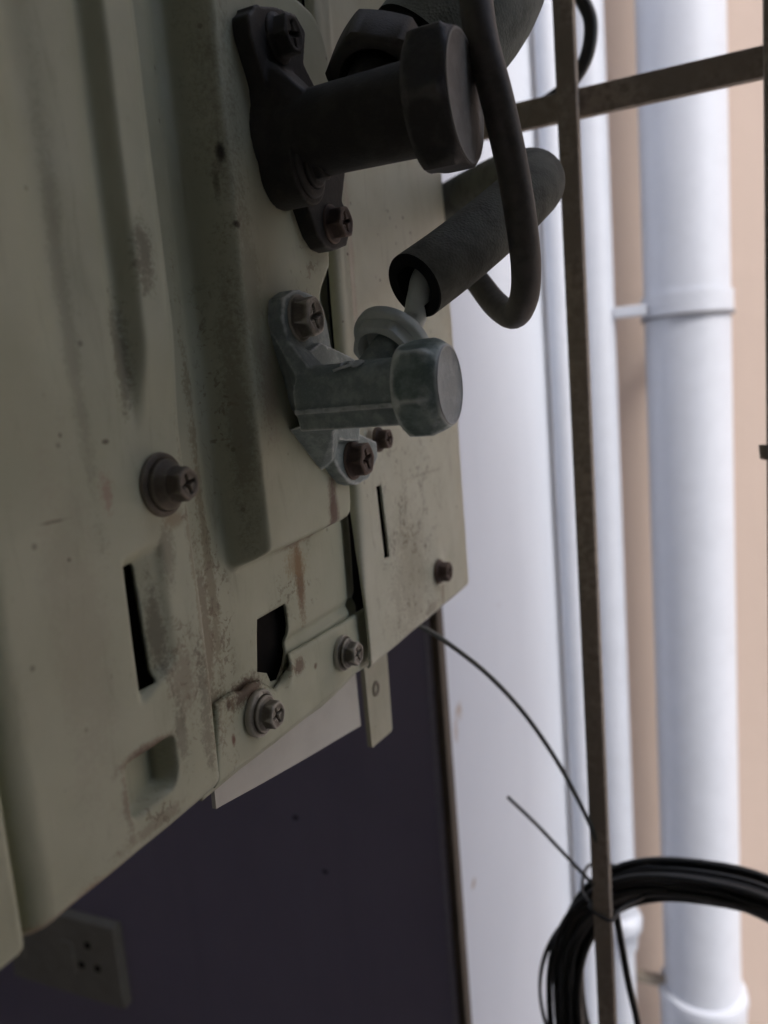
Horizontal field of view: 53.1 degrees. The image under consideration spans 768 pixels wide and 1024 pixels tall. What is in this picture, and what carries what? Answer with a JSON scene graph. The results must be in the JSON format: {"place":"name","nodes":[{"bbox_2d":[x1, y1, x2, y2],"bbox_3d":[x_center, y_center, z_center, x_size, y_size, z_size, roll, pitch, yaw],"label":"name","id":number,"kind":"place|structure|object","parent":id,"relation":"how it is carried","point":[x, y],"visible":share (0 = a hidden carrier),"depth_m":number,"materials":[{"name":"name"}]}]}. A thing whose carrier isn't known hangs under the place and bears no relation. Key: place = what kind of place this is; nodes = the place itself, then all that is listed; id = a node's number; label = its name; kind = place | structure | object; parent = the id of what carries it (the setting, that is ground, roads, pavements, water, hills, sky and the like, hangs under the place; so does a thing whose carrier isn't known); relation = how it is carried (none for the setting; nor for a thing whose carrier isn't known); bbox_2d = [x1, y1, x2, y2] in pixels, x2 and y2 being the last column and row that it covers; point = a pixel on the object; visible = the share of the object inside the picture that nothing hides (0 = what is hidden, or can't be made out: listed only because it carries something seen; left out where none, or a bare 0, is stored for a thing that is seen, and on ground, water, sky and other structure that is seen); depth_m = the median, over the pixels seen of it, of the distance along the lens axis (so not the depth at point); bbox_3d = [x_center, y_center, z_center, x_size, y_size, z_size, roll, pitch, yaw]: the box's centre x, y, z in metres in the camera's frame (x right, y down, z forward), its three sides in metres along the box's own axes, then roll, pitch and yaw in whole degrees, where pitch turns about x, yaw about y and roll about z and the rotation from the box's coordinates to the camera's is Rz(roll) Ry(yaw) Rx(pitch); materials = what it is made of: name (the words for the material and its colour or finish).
{"place":"outdoors","nodes":[
{"label":"outdoors","id":0,"kind":"place"},
{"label":"ground","id":1,"kind":"structure","parent":0,"visible":0},
{"bbox_2d":[441,27,575,1023],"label":"white wall","id":2,"kind":"structure","parent":1,"relation":"on","point":[502,618],"depth_m":0.74,"materials":[{"name":"paint"}]},
{"bbox_2d":[534,0,597,1023],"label":"conduit pipe","id":3,"kind":"object","parent":2,"relation":"attached to","point":[548,136],"depth_m":0.92,"materials":[{"name":"white plastic"}]},
{"bbox_2d":[575,0,665,1023],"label":"drain pipe","id":4,"kind":"object","parent":2,"relation":"attached to","point":[604,313],"visible":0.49,"depth_m":0.92,"materials":[{"name":"white plastic"}]},
{"bbox_2d":[603,0,767,1023],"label":"peach wall","id":5,"kind":"structure","parent":1,"relation":"on","point":[746,134],"depth_m":1.03,"materials":[{"name":"paint"}]},
{"bbox_2d":[634,0,748,1023],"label":"drain pipe","id":6,"kind":"object","parent":5,"relation":"attached to","point":[687,300],"visible":0.97,"depth_m":0.90,"materials":[{"name":"white plastic"}]},
{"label":"floor","id":7,"kind":"structure","parent":0,"visible":0},
{"bbox_2d":[0,628,452,1023],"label":"purple wall","id":8,"kind":"structure","parent":7,"relation":"on","point":[309,890],"depth_m":0.64,"materials":[{"name":"paint"}]},
{"bbox_2d":[12,908,131,1008],"bbox_3d":[-0.317,0.435,0.761,0.146,0.086,0.014,-1,9,24],"label":"wall socket","id":9,"kind":"object","parent":8,"relation":"attached to","point":[79,953],"depth_m":0.75,"materials":[{"name":"beige plastic"}]},
{"bbox_2d":[422,618,459,1023],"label":"corner trim","id":10,"kind":"structure","parent":8,"relation":"attached to","point":[440,811],"depth_m":0.57,"materials":[{"name":"brown metal"}]},
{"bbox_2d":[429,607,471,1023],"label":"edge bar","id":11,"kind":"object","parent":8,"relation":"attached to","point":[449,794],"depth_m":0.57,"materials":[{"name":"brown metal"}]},
{"bbox_2d":[484,0,767,1023],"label":"window grille","id":12,"kind":"object","parent":7,"relation":"on","point":[568,106],"depth_m":0.38,"materials":[{"name":"metal"}]},
{"bbox_2d":[0,0,483,968],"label":"air conditioner","id":13,"kind":"object","parent":12,"relation":"attached to","point":[232,546],"visible":0.99,"depth_m":0.20,"materials":[{"name":"paint"}]},
{"bbox_2d":[378,0,543,66],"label":"insulated pipe","id":14,"kind":"object","parent":13,"relation":"attached to","point":[516,21],"visible":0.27,"depth_m":0.24,"materials":[{"name":"plastic"}]},
{"bbox_2d":[389,147,564,326],"bbox_3d":[0.035,-0.126,0.363,0.072,0.112,0.295,-4,8,2],"label":"insulated pipe","id":15,"kind":"object","parent":13,"relation":"attached to","point":[463,247],"visible":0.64,"depth_m":0.24,"materials":[{"name":"plastic"}]},
{"bbox_2d":[459,0,540,328],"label":"power cable","id":16,"kind":"object","parent":13,"relation":"attached to","point":[516,308],"visible":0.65,"depth_m":0.21,"materials":[{"name":"rubber"}]},
{"bbox_2d":[417,624,596,842],"bbox_3d":[0.061,0.130,0.394,0.127,0.174,0.010,-9,9,-27],"label":"thin wire","id":17,"kind":"object","parent":12,"relation":"attached to","point":[487,674],"visible":0.82,"depth_m":0.40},
{"bbox_2d":[507,795,594,886],"bbox_3d":[0.098,0.190,0.437,0.052,0.059,0.010,-1,9,24],"label":"thin wire","id":18,"kind":"object","parent":12,"relation":"attached to","point":[550,839],"visible":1,"depth_m":0.43,"materials":[{"name":"black metal"}]},
{"bbox_2d":[544,0,597,95],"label":"hanging cable","id":19,"kind":"object","parent":12,"relation":"hanging from","point":[587,10],"visible":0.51,"depth_m":0.39,"materials":[{"name":"black rubber"}]},
{"bbox_2d":[613,909,640,1023],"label":"hanging wire","id":20,"kind":"object","parent":12,"relation":"hanging from","point":[626,970],"visible":1,"depth_m":0.45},
{"bbox_2d":[538,856,767,1023],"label":"cable coil","id":21,"kind":"object","parent":12,"relation":"attached to","point":[642,881],"visible":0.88,"depth_m":0.45,"materials":[{"name":"black rubber"}]}
]}

